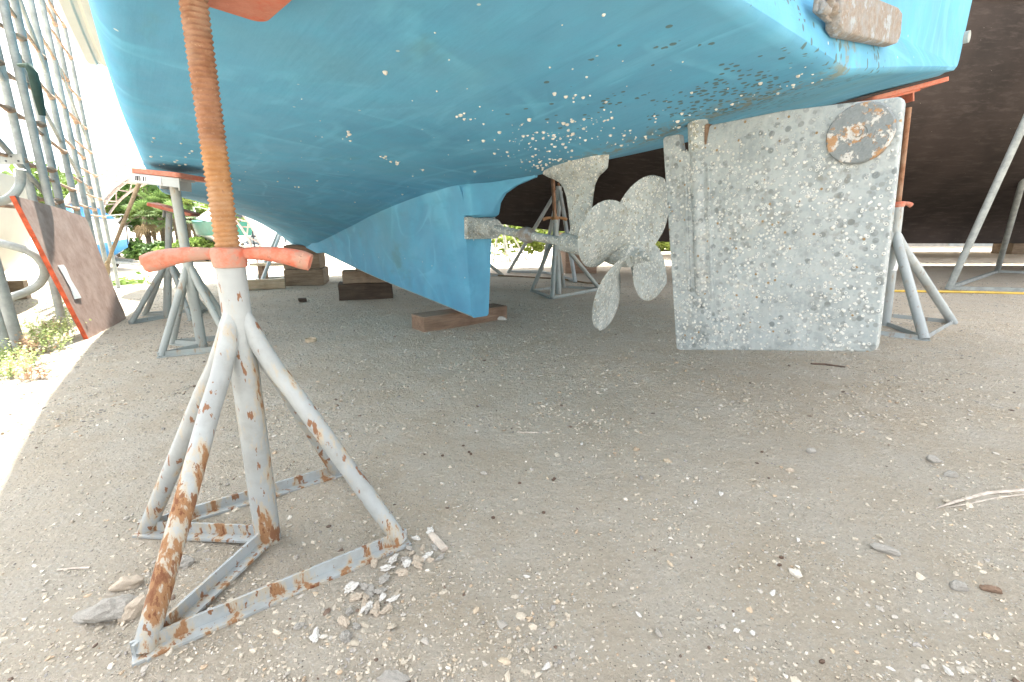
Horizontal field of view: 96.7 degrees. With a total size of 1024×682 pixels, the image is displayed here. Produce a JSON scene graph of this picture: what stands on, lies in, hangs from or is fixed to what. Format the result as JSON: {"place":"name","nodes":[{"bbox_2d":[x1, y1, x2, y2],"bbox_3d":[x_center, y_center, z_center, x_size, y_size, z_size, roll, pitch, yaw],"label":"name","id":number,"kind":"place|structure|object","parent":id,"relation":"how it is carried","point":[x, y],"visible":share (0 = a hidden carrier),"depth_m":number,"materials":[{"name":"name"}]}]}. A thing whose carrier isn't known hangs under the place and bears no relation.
{"place":"outdoors","nodes":[
{"label":"outdoors","id":0,"kind":"place"},
{"bbox_2d":[0,0,544,229],"label":"sky","id":1,"kind":"structure","parent":0,"point":[112,142],"materials":[{"name":"white"}]},
{"bbox_2d":[0,231,1023,681],"bbox_3d":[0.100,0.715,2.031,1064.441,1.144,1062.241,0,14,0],"label":"ground","id":2,"kind":"structure","parent":0,"point":[832,457],"depth_m":1.11,"materials":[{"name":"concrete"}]},
{"bbox_2d":[0,309,14,357],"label":"leaning pipe","id":3,"kind":"object","parent":2,"relation":"on","point":[3,332],"depth_m":2.22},
{"bbox_2d":[0,339,14,364],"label":"weed","id":4,"kind":"object","parent":2,"relation":"on","point":[3,352],"visible":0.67,"depth_m":2.14,"materials":[{"name":"green plant"}]},
{"bbox_2d":[0,353,23,375],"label":"weed","id":5,"kind":"object","parent":2,"relation":"on","point":[10,364],"visible":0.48,"depth_m":1.98,"materials":[{"name":"green plant"}]},
{"bbox_2d":[0,258,25,350],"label":"leaning pipe","id":6,"kind":"object","parent":2,"relation":"on","point":[10,317],"depth_m":2.31,"materials":[{"name":"metal"}]},
{"bbox_2d":[2,342,28,355],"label":"weed","id":7,"kind":"object","parent":2,"relation":"on","point":[27,349],"visible":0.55,"depth_m":2.23,"materials":[{"name":"green plant"}]},
{"bbox_2d":[0,173,31,299],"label":"cream dinghy","id":8,"kind":"object","parent":2,"relation":"on","point":[13,228],"visible":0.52,"depth_m":3.61,"materials":[{"name":"plastic"}]},
{"bbox_2d":[0,350,37,379],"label":"weed","id":9,"kind":"object","parent":2,"relation":"on","point":[11,370],"visible":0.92,"depth_m":1.92,"materials":[{"name":"green plant"}]},
{"bbox_2d":[13,332,38,352],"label":"weed","id":10,"kind":"object","parent":2,"relation":"on","point":[21,343],"visible":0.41,"depth_m":2.32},
{"bbox_2d":[6,351,56,381],"bbox_3d":[-2.016,0.101,1.925,0.126,0.128,0.236,-10,17,-36],"label":"weed","id":11,"kind":"object","parent":2,"relation":"on","point":[26,376],"visible":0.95,"depth_m":1.93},
{"bbox_2d":[0,0,66,324],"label":"pipe frame","id":12,"kind":"object","parent":2,"relation":"on","point":[8,106],"visible":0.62,"depth_m":2.83,"materials":[{"name":"metal"}]},
{"bbox_2d":[0,154,25,163],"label":"bolted plate","id":13,"kind":"object","parent":12,"relation":"attached to","point":[14,159],"visible":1,"depth_m":2.57,"materials":[{"name":"metal"}]},
{"bbox_2d":[0,168,26,205],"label":"bent rail","id":14,"kind":"object","parent":12,"relation":"attached to","point":[17,188],"visible":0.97,"depth_m":2.30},
{"bbox_2d":[0,239,49,300],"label":"bent rail","id":15,"kind":"object","parent":12,"relation":"attached to","point":[40,282],"visible":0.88,"depth_m":2.52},
{"bbox_2d":[16,63,45,115],"bbox_3d":[-2.756,-1.451,2.628,0.106,0.270,0.067,5,15,21],"label":"hanging strap","id":16,"kind":"object","parent":12,"relation":"hanging from","point":[35,84],"visible":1,"depth_m":2.61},
{"bbox_2d":[20,314,50,337],"bbox_3d":[-2.799,-0.075,2.581,0.208,0.146,0.188,3,14,13],"label":"weed","id":17,"kind":"object","parent":2,"relation":"on","point":[30,332],"visible":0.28,"depth_m":2.59,"materials":[{"name":"green plant"}]},
{"bbox_2d":[0,337,70,367],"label":"weed","id":18,"kind":"object","parent":2,"relation":"on","point":[31,356],"visible":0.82,"depth_m":2.08,"materials":[{"name":"green plant"}]},
{"bbox_2d":[20,312,56,328],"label":"weed","id":19,"kind":"object","parent":2,"relation":"on","point":[37,317],"visible":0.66,"depth_m":2.88,"materials":[{"name":"green plant"}]},
{"bbox_2d":[1,160,77,203],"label":"broadleaf tree","id":20,"kind":"object","parent":2,"relation":"on","point":[62,179],"visible":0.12,"depth_m":24.55,"materials":[{"name":"green plant"}]},
{"bbox_2d":[13,330,67,356],"bbox_3d":[-2.406,0.006,2.281,0.246,0.133,0.131,-57,58,-74],"label":"weed","id":21,"kind":"object","parent":2,"relation":"on","point":[31,345],"visible":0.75,"depth_m":2.28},
{"bbox_2d":[24,316,67,344],"bbox_3d":[-2.561,-0.053,2.477,0.277,0.149,0.207,9,17,34],"label":"weed","id":22,"kind":"object","parent":2,"relation":"on","point":[39,334],"visible":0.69,"depth_m":2.48,"materials":[{"name":"green plant"}]},
{"bbox_2d":[30,327,73,351],"bbox_3d":[-2.399,-0.011,2.366,0.139,0.124,0.208,2,14,6],"label":"weed","id":23,"kind":"object","parent":2,"relation":"on","point":[46,346],"visible":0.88,"depth_m":2.36,"materials":[{"name":"green plant"}]},
{"bbox_2d":[36,316,69,335],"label":"weed","id":24,"kind":"object","parent":2,"relation":"on","point":[49,325],"visible":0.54,"depth_m":2.74,"materials":[{"name":"green plant"}]},
{"bbox_2d":[0,0,112,323],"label":"pipe frame","id":25,"kind":"object","parent":2,"relation":"on","point":[37,40],"visible":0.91,"depth_m":3.46,"materials":[{"name":"metal"}]},
{"bbox_2d":[30,316,90,339],"bbox_3d":[-2.559,-0.079,2.594,0.244,0.146,0.163,-4,14,-14],"label":"weed","id":26,"kind":"object","parent":2,"relation":"on","point":[66,330],"visible":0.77,"depth_m":2.57,"materials":[{"name":"green plant"}]},
{"bbox_2d":[49,313,76,330],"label":"weed","id":27,"kind":"object","parent":2,"relation":"on","point":[64,323],"visible":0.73,"depth_m":2.85,"materials":[{"name":"green plant"}]},
{"bbox_2d":[9,196,125,338],"bbox_3d":[-2.623,-0.445,2.764,0.143,0.783,0.814,-6,15,-24],"label":"plywood sheet","id":28,"kind":"object","parent":2,"relation":"on","point":[64,242],"visible":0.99,"depth_m":2.68,"materials":[{"name":"brown wood"}]},
{"bbox_2d":[57,566,90,570],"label":"twig","id":29,"kind":"object","parent":2,"relation":"on","point":[71,568],"visible":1,"depth_m":0.85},
{"bbox_2d":[72,609,85,623],"bbox_3d":[-0.686,0.451,0.750,0.067,0.017,0.033,-3,13,-11],"label":"stone","id":30,"kind":"object","parent":2,"relation":"on","point":[76,617],"visible":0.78,"depth_m":0.74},
{"bbox_2d":[38,0,120,287],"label":"pipe frame","id":31,"kind":"object","parent":2,"relation":"on","point":[57,71],"visible":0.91,"depth_m":4.49,"materials":[{"name":"metal"}]},
{"bbox_2d":[66,205,129,256],"bbox_3d":[-18.216,-4.754,19.811,5.917,2.220,2.100,7,16,27],"label":"cabin boat","id":32,"kind":"object","parent":2,"relation":"on","point":[123,241],"visible":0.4,"depth_m":18.86,"materials":[{"name":"white paint"}]},
{"bbox_2d":[80,594,137,622],"bbox_3d":[-0.659,0.448,0.754,0.083,0.043,0.046,6,-4,-25],"label":"stone","id":33,"kind":"object","parent":2,"relation":"on","point":[107,609],"visible":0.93,"depth_m":0.74,"materials":[{"name":"stone"}]},
{"bbox_2d":[74,175,143,256],"bbox_3d":[-24.766,-7.570,27.786,3.902,5.066,4.986,0,14,0],"label":"broadleaf tree","id":34,"kind":"object","parent":2,"relation":"on","point":[109,207],"visible":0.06,"depth_m":27.83,"materials":[{"name":"green plant"}]},
{"bbox_2d":[104,183,140,274],"bbox_3d":[-2.656,-0.714,3.084,1.351,0.727,0.080,9,17,34],"label":"wooden pole","id":35,"kind":"object","parent":2,"relation":"on","point":[124,219],"visible":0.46,"depth_m":2.97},
{"bbox_2d":[110,255,140,266],"bbox_3d":[-17.870,-3.409,19.954,6.101,0.540,1.990,7,16,27],"label":"boat trailer","id":36,"kind":"object","parent":2,"relation":"on","point":[126,261],"visible":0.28,"depth_m":19.89,"materials":[{"name":"grey"}]},
{"bbox_2d":[108,575,143,591],"bbox_3d":[-0.689,0.433,0.817,0.049,0.026,0.032,2,17,-18],"label":"stone","id":37,"kind":"object","parent":2,"relation":"on","point":[123,583],"visible":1,"depth_m":0.81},
{"bbox_2d":[117,594,145,622],"bbox_3d":[-0.625,0.445,0.764,0.030,0.037,0.061,7,22,32],"label":"stone","id":38,"kind":"object","parent":2,"relation":"on","point":[133,608],"visible":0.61,"depth_m":0.75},
{"bbox_2d":[112,184,150,245],"bbox_3d":[-24.977,-7.965,29.706,4.754,4.912,3.953,0,14,0],"label":"broadleaf tree","id":39,"kind":"object","parent":2,"relation":"on","point":[137,197],"visible":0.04,"depth_m":28.49,"materials":[{"name":"green plant"}]},
{"bbox_2d":[112,272,151,285],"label":"grass","id":40,"kind":"structure","parent":2,"relation":"on","point":[123,280],"depth_m":6.25,"materials":[{"name":"green plant"}]},
{"bbox_2d":[121,237,148,259],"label":"shrub","id":41,"kind":"object","parent":2,"relation":"on","point":[133,249],"visible":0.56,"depth_m":24.78,"materials":[{"name":"green plant"}]},
{"bbox_2d":[120,197,164,243],"bbox_3d":[-21.039,-6.453,26.314,2.500,3.604,2.362,0,14,0],"label":"fan palm","id":42,"kind":"object","parent":2,"relation":"on","point":[145,228],"visible":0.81,"depth_m":25.91,"materials":[{"name":"green plant"}]},
{"bbox_2d":[134,188,170,240],"bbox_3d":[-21.052,-6.954,27.141,2.560,4.178,2.578,-11,18,-38],"label":"fan palm","id":43,"kind":"object","parent":2,"relation":"on","point":[159,196],"visible":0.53,"depth_m":26.52,"materials":[{"name":"green plant"}]},
{"bbox_2d":[114,184,194,242],"bbox_3d":[-22.040,-8.110,28.721,4.843,5.666,5.062,0,14,0],"label":"broadleaf tree","id":44,"kind":"object","parent":2,"relation":"on","point":[151,189],"visible":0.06,"depth_m":26.86,"materials":[{"name":"green plant"}]},
{"bbox_2d":[139,239,172,255],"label":"shrub","id":45,"kind":"object","parent":2,"relation":"on","point":[160,243],"visible":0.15,"depth_m":24.65,"materials":[{"name":"green plant"}]},
{"bbox_2d":[126,201,199,232],"bbox_3d":[-23.552,-8.171,31.042,4.632,4.669,5.038,0,14,0],"label":"broadleaf tree","id":46,"kind":"object","parent":2,"relation":"on","point":[133,223],"visible":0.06,"depth_m":29.12,"materials":[{"name":"green plant"}]},
{"bbox_2d":[128,202,207,323],"bbox_3d":[-2.423,-0.552,3.189,0.472,0.810,0.389,-7,16,-26],"label":"boat stand","id":47,"kind":"object","parent":2,"relation":"on","point":[167,275],"visible":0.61,"depth_m":3.17,"materials":[{"name":"grey paint"}]},
{"bbox_2d":[150,200,195,239],"bbox_3d":[-19.304,-6.367,26.235,2.448,3.475,2.379,0,14,0],"label":"fan palm","id":48,"kind":"object","parent":2,"relation":"on","point":[159,213],"visible":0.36,"depth_m":25.62,"materials":[{"name":"green plant"}]},
{"bbox_2d":[151,239,196,250],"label":"shrub","id":49,"kind":"object","parent":2,"relation":"on","point":[174,245],"visible":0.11,"depth_m":23.98,"materials":[{"name":"green plant"}]},
{"bbox_2d":[128,168,221,357],"bbox_3d":[-1.666,-0.393,2.333,0.357,0.907,0.337,-7,15,-25],"label":"boat stand","id":50,"kind":"object","parent":2,"relation":"on","point":[191,283],"visible":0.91,"depth_m":2.30,"materials":[{"name":"grey paint"}]},
{"bbox_2d":[64,161,285,266],"bbox_3d":[-15.600,-5.454,20.722,9.715,4.875,2.152,0,14,0],"label":"arched shelter","id":51,"kind":"object","parent":2,"relation":"on","point":[113,179],"visible":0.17,"depth_m":20.07,"materials":[{"name":"metal"}]},
{"bbox_2d":[144,190,207,236],"bbox_3d":[-20.344,-7.636,29.253,4.726,4.489,3.836,9,17,33],"label":"broadleaf tree","id":52,"kind":"object","parent":2,"relation":"on","point":[201,210],"visible":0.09,"depth_m":28.93,"materials":[{"name":"green plant"}]},
{"bbox_2d":[179,555,194,567],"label":"stone","id":53,"kind":"object","parent":2,"relation":"on","point":[187,560],"visible":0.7,"depth_m":0.87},
{"bbox_2d":[172,201,201,238],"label":"fan palm","id":54,"kind":"object","parent":2,"relation":"on","point":[186,206],"visible":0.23,"depth_m":28.04,"materials":[{"name":"green plant"}]},
{"bbox_2d":[189,236,214,247],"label":"shrub","id":55,"kind":"object","parent":2,"relation":"on","point":[200,241],"visible":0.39,"depth_m":24.58,"materials":[{"name":"green plant"}]},
{"bbox_2d":[191,207,251,243],"bbox_3d":[-17.091,-6.642,26.083,5.706,2.171,2.000,11,18,39],"label":"sport boat","id":56,"kind":"object","parent":2,"relation":"on","point":[202,227],"visible":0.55,"depth_m":24.81,"materials":[{"name":"teal paint"}]},
{"bbox_2d":[240,232,290,247],"bbox_3d":[-15.640,-6.402,28.369,4.860,2.287,1.800,0,14,2],"label":"wrapped boat","id":57,"kind":"object","parent":2,"relation":"on","point":[257,243],"visible":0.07,"depth_m":27.93,"materials":[{"name":"white paint"}]},
{"bbox_2d":[250,263,282,278],"bbox_3d":[-2.921,-0.868,5.705,0.620,0.216,0.160,0,14,0],"label":"wooden trestle","id":58,"kind":"object","parent":2,"relation":"on","point":[261,267],"visible":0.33,"depth_m":5.61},
{"bbox_2d":[248,278,285,289],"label":"timber beam","id":59,"kind":"structure","parent":2,"relation":"on","point":[261,284],"depth_m":4.77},
{"bbox_2d":[256,233,283,278],"bbox_3d":[-3.051,-1.301,5.915,0.641,1.096,1.930,0,14,0],"label":"boat stand","id":60,"kind":"object","parent":2,"relation":"on","point":[276,240],"visible":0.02,"depth_m":5.88,"materials":[{"name":"grey paint"}]},
{"bbox_2d":[129,0,411,667],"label":"boat stand","id":61,"kind":"object","parent":2,"relation":"on","point":[242,351],"visible":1,"depth_m":0.80,"materials":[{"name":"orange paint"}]},
{"bbox_2d":[293,622,304,629],"bbox_3d":[-0.342,0.456,0.729,0.012,0.008,0.018,15,18,33],"label":"shell","id":62,"kind":"object","parent":2,"relation":"on","point":[296,626],"visible":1,"depth_m":0.73},
{"bbox_2d":[283,266,328,285],"bbox_3d":[-2.359,-0.754,5.253,0.408,0.183,0.468,-3,14,-14],"label":"timber block","id":63,"kind":"object","parent":2,"relation":"on","point":[301,277],"depth_m":5.04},
{"bbox_2d":[283,253,325,268],"bbox_3d":[-2.370,-0.924,5.211,0.376,0.168,0.425,-3,14,-13],"label":"timber block","id":64,"kind":"object","parent":63,"relation":"on","point":[318,261],"depth_m":5.06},
{"bbox_2d":[283,244,315,252],"bbox_3d":[-2.360,-1.050,5.180,0.354,0.092,0.407,-3,14,-13],"label":"timber block","id":65,"kind":"object","parent":64,"relation":"on","point":[298,247],"depth_m":4.98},
{"bbox_2d":[54,0,971,351],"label":"blue boat","id":66,"kind":"object","parent":65,"relation":"on","point":[406,144],"visible":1,"depth_m":1.39,"materials":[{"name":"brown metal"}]},
{"bbox_2d":[305,337,316,342],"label":"stone","id":67,"kind":"object","parent":2,"relation":"on","point":[310,339],"visible":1,"depth_m":2.54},
{"bbox_2d":[309,627,319,642],"bbox_3d":[-0.308,0.459,0.711,0.016,0.012,0.028,9,12,-15],"label":"shell","id":68,"kind":"object","parent":2,"relation":"on","point":[314,636],"visible":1,"depth_m":0.71},
{"bbox_2d":[337,615,349,628],"bbox_3d":[-0.272,0.455,0.738,0.026,0.009,0.014,8,16,29],"label":"shell","id":69,"kind":"object","parent":2,"relation":"on","point":[343,621],"visible":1,"depth_m":0.73,"materials":[{"name":"beige stone"}]},
{"bbox_2d":[339,630,351,642],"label":"stone","id":70,"kind":"object","parent":2,"relation":"on","point":[345,636],"visible":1,"depth_m":0.71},
{"bbox_2d":[343,581,359,590],"bbox_3d":[-0.284,0.438,0.811,0.024,0.010,0.020,2,14,9],"label":"shell","id":71,"kind":"object","parent":2,"relation":"on","point":[354,586],"visible":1,"depth_m":0.81},
{"bbox_2d":[349,593,363,601],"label":"stone","id":72,"kind":"object","parent":2,"relation":"on","point":[355,596],"visible":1,"depth_m":0.78,"materials":[{"name":"beige stone"}]},
{"bbox_2d":[338,281,392,300],"bbox_3d":[-1.335,-0.463,4.162,0.466,0.153,0.246,-4,15,-16],"label":"timber block","id":73,"kind":"object","parent":2,"relation":"on","point":[363,291],"depth_m":4.05,"materials":[{"name":"wood"}]},
{"bbox_2d":[342,269,384,283],"bbox_3d":[-1.329,-0.594,4.148,0.405,0.113,0.204,-4,14,-16],"label":"timber block","id":74,"kind":"object","parent":73,"relation":"on","point":[350,276],"depth_m":4.04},
{"bbox_2d":[358,582,373,591],"bbox_3d":[-0.259,0.437,0.810,0.039,0.011,0.018,5,4,26],"label":"shell","id":75,"kind":"object","parent":2,"relation":"on","point":[364,586],"visible":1,"depth_m":0.81},
{"bbox_2d":[360,600,372,612],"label":"stone","id":76,"kind":"object","parent":2,"relation":"on","point":[368,604],"visible":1,"depth_m":0.76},
{"bbox_2d":[370,600,379,616],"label":"stone","id":77,"kind":"object","parent":2,"relation":"on","point":[375,610],"visible":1,"depth_m":0.76,"materials":[{"name":"beige stone"}]},
{"bbox_2d":[372,587,387,594],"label":"stone","id":78,"kind":"object","parent":2,"relation":"on","point":[378,591],"visible":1,"depth_m":0.80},
{"bbox_2d":[378,572,390,584],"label":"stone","id":79,"kind":"object","parent":2,"relation":"on","point":[383,578],"visible":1,"depth_m":0.83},
{"bbox_2d":[379,603,392,614],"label":"stone","id":80,"kind":"object","parent":2,"relation":"on","point":[387,608],"visible":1,"depth_m":0.76,"materials":[{"name":"beige stone"}]},
{"bbox_2d":[380,564,395,571],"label":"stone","id":81,"kind":"object","parent":2,"relation":"on","point":[385,567],"visible":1,"depth_m":0.85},
{"bbox_2d":[386,594,399,602],"bbox_3d":[-0.204,0.445,0.786,0.025,0.008,0.011,-19,14,-34],"label":"shell","id":82,"kind":"object","parent":2,"relation":"on","point":[393,598],"visible":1,"depth_m":0.78},
{"bbox_2d":[376,670,410,681],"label":"stone","id":83,"kind":"object","parent":2,"relation":"on","point":[392,676],"visible":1,"depth_m":0.64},
{"bbox_2d":[388,553,398,563],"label":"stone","id":84,"kind":"object","parent":2,"relation":"on","point":[393,558],"visible":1,"depth_m":0.88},
{"bbox_2d":[395,568,408,576],"bbox_3d":[-0.204,0.430,0.847,0.028,0.010,0.017,6,13,-15],"label":"shell","id":85,"kind":"object","parent":2,"relation":"on","point":[402,572],"visible":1,"depth_m":0.84,"materials":[{"name":"beige stone"}]},
{"bbox_2d":[414,560,422,569],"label":"shell","id":86,"kind":"object","parent":2,"relation":"on","point":[418,565],"visible":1,"depth_m":0.86,"materials":[{"name":"beige stone"}]},
{"bbox_2d":[428,532,447,551],"bbox_3d":[-0.152,0.409,0.928,0.018,0.011,0.060,-11,17,-36],"label":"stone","id":87,"kind":"object","parent":2,"relation":"on","point":[440,544],"visible":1,"depth_m":0.92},
{"bbox_2d":[411,303,506,331],"bbox_3d":[-0.335,-0.159,3.036,0.665,0.108,0.160,-11,18,-39],"label":"timber block","id":88,"kind":"object","parent":2,"relation":"on","point":[436,320],"depth_m":2.90,"materials":[{"name":"wood"}]},
{"bbox_2d":[490,264,503,276],"bbox_3d":[-0.598,-1.382,5.996,0.866,1.072,0.507,-7,16,-28],"label":"boat stand","id":89,"kind":"object","parent":2,"relation":"on","point":[495,269],"visible":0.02,"depth_m":6.06,"materials":[{"name":"grey paint"}]},
{"bbox_2d":[492,224,527,262],"bbox_3d":[-0.049,-2.457,10.397,0.695,1.336,1.080,9,16,31],"label":"boat stand","id":90,"kind":"object","parent":2,"relation":"on","point":[505,247],"visible":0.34,"depth_m":10.28,"materials":[{"name":"grey paint"}]},
{"bbox_2d":[491,224,543,257],"bbox_3d":[-0.177,-3.635,15.062,2.543,1.802,2.315,0,14,0],"label":"shrub","id":91,"kind":"object","parent":2,"relation":"on","point":[510,239],"visible":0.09,"depth_m":15.10,"materials":[{"name":"green plant"}]},
{"bbox_2d":[515,227,564,254],"bbox_3d":[1.067,-3.582,15.038,2.186,1.481,1.448,0,14,0],"label":"shrub","id":92,"kind":"object","parent":2,"relation":"on","point":[536,246],"visible":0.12,"depth_m":14.98,"materials":[{"name":"green plant"}]},
{"bbox_2d":[507,183,576,282],"bbox_3d":[0.511,-1.529,5.913,0.440,1.391,1.482,-9,17,-33],"label":"boat stand","id":93,"kind":"object","parent":2,"relation":"on","point":[560,207],"visible":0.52,"depth_m":5.84,"materials":[{"name":"grey paint"}]},
{"bbox_2d":[490,274,599,283],"bbox_3d":[0.189,-0.797,5.762,2.435,0.029,0.286,7,16,27],"label":"rope","id":94,"kind":"object","parent":2,"relation":"on","point":[542,278],"visible":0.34,"depth_m":5.81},
{"bbox_2d":[531,178,598,298],"bbox_3d":[0.458,-1.230,4.375,0.514,1.562,0.940,11,18,38],"label":"boat stand","id":95,"kind":"object","parent":2,"relation":"on","point":[557,278],"visible":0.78,"depth_m":4.41,"materials":[{"name":"grey paint"}]},
{"bbox_2d":[559,232,596,273],"bbox_3d":[0.950,-1.292,6.634,0.457,0.562,0.606,-1,14,-4],"label":"timber block","id":96,"kind":"object","parent":2,"relation":"on","point":[566,263],"depth_m":6.40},
{"bbox_2d":[495,0,1023,243],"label":"dark boat","id":97,"kind":"object","parent":96,"relation":"on","point":[966,118],"visible":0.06,"depth_m":4.89,"materials":[{"name":"paint"}]},
{"bbox_2d":[655,241,669,251],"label":"shrub","id":98,"kind":"object","parent":2,"relation":"on","point":[662,245],"visible":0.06,"depth_m":15.71,"materials":[{"name":"green plant"}]},
{"bbox_2d":[658,241,992,246],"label":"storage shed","id":99,"kind":"structure","parent":2,"relation":"on","point":[937,244],"depth_m":16.61,"materials":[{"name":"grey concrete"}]},
{"bbox_2d":[947,243,992,245],"bbox_3d":[17.500,-5.118,16.184,3.200,3.400,0.060,0,14,0],"label":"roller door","id":100,"kind":"structure","parent":99,"relation":"in","point":[949,244],"depth_m":16.55,"materials":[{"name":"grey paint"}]},
{"bbox_2d":[811,363,844,367],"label":"twig","id":101,"kind":"object","parent":2,"relation":"on","point":[827,364],"visible":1,"depth_m":2.12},
{"bbox_2d":[870,542,900,556],"bbox_3d":[0.733,0.410,0.894,0.049,0.016,0.024,10,4,27],"label":"stone","id":102,"kind":"object","parent":2,"relation":"on","point":[883,548],"visible":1,"depth_m":0.89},
{"bbox_2d":[857,77,957,340],"bbox_3d":[2.444,-0.802,2.857,0.914,1.458,0.643,-11,18,-37],"label":"boat stand","id":103,"kind":"object","parent":2,"relation":"on","point":[903,257],"visible":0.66,"depth_m":2.78,"materials":[{"name":"grey paint"}]},
{"bbox_2d":[926,455,940,462],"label":"stone","id":104,"kind":"object","parent":2,"relation":"on","point":[932,458],"visible":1,"depth_m":1.24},
{"bbox_2d":[942,665,953,675],"bbox_3d":[0.627,0.474,0.655,0.009,0.006,0.021,3,8,9],"label":"shell","id":105,"kind":"object","parent":2,"relation":"on","point":[948,671],"visible":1,"depth_m":0.65},
{"bbox_2d":[943,470,958,477],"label":"stone","id":106,"kind":"object","parent":2,"relation":"on","point":[950,473],"visible":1,"depth_m":1.17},
{"bbox_2d":[894,290,1023,294],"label":"yellow hose","id":107,"kind":"object","parent":2,"relation":"on","point":[976,292],"visible":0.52,"depth_m":4.46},
{"bbox_2d":[949,579,968,591],"bbox_3d":[0.789,0.433,0.805,0.029,0.020,0.019,10,0,-2],"label":"stone","id":108,"kind":"object","parent":2,"relation":"on","point":[956,585],"visible":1,"depth_m":0.80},
{"bbox_2d":[936,488,1023,508],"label":"palm stalk","id":109,"kind":"object","parent":2,"relation":"on","point":[983,494],"visible":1,"depth_m":1.08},
{"bbox_2d":[945,115,1023,291],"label":"boat stand","id":110,"kind":"object","parent":2,"relation":"on","point":[951,284],"visible":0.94,"depth_m":4.57,"materials":[{"name":"metal"}]},
{"bbox_2d":[946,493,1023,507],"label":"palm stalk","id":111,"kind":"object","parent":2,"relation":"on","point":[989,498],"visible":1,"depth_m":1.07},
{"bbox_2d":[979,584,1002,593],"bbox_3d":[0.842,0.436,0.800,0.034,0.014,0.014,5,9,17],"label":"stone","id":112,"kind":"object","parent":2,"relation":"on","point":[991,588],"visible":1,"depth_m":0.80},
{"bbox_2d":[991,244,1023,253],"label":"timber block","id":113,"kind":"object","parent":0,"point":[1015,248],"depth_m":11.16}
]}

